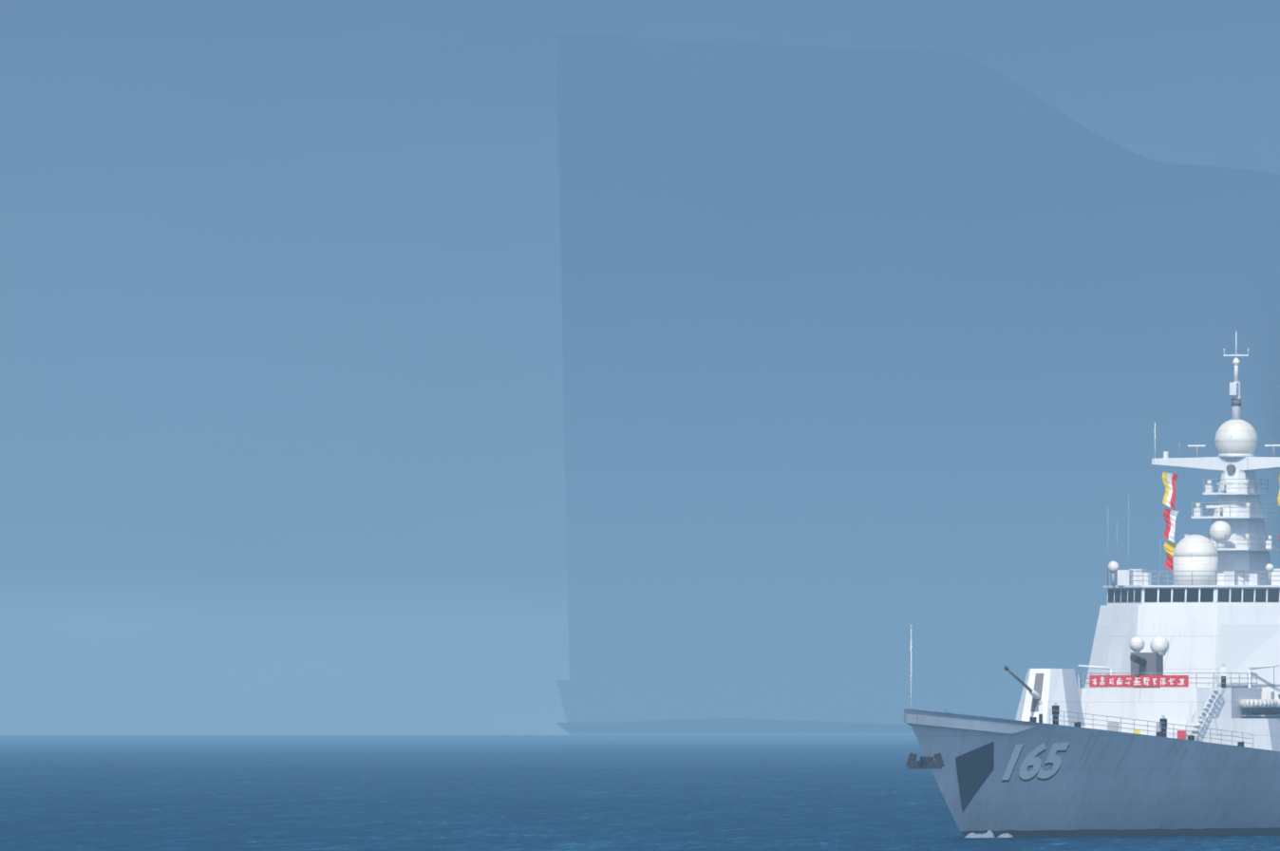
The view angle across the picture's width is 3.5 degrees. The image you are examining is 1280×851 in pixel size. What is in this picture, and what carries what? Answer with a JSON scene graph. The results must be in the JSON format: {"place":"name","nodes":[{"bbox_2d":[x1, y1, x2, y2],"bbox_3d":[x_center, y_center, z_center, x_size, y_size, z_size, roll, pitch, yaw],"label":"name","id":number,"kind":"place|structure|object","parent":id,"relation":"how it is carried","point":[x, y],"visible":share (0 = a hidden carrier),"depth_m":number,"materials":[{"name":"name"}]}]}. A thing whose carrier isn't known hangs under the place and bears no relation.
{"place":"outdoors","nodes":[
{"label":"outdoors","id":0,"kind":"place"},
{"bbox_2d":[0,734,1279,850],"bbox_3d":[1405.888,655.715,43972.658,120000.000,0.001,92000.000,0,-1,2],"label":"sea","id":1,"kind":"structure","parent":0,"point":[466,793],"depth_m":2386.07,"materials":[{"name":"liquid"}]},
{"bbox_2d":[903,331,1279,837],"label":"destroyer","id":2,"kind":"object","parent":1,"relation":"on","point":[1165,721],"visible":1,"depth_m":1470.53,"materials":[{"name":"paint"}]},
{"bbox_2d":[0,0,1279,734],"label":"sky","id":3,"kind":"structure","parent":0,"point":[282,442],"materials":[{"name":"blue"}]},
{"bbox_2d":[556,717,915,734],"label":"coast","id":4,"kind":"structure","parent":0,"point":[722,726],"depth_m":8082.69},
{"bbox_2d":[556,662,1089,725],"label":"hills","id":5,"kind":"structure","parent":0,"point":[885,696],"depth_m":9064.86,"materials":[{"name":"blue"}]},
{"bbox_2d":[556,34,1279,683],"bbox_3d":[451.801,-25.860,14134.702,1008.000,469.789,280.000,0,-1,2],"label":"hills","id":6,"kind":"structure","parent":0,"point":[879,361],"depth_m":14120.33,"materials":[{"name":"blue"}]}
]}

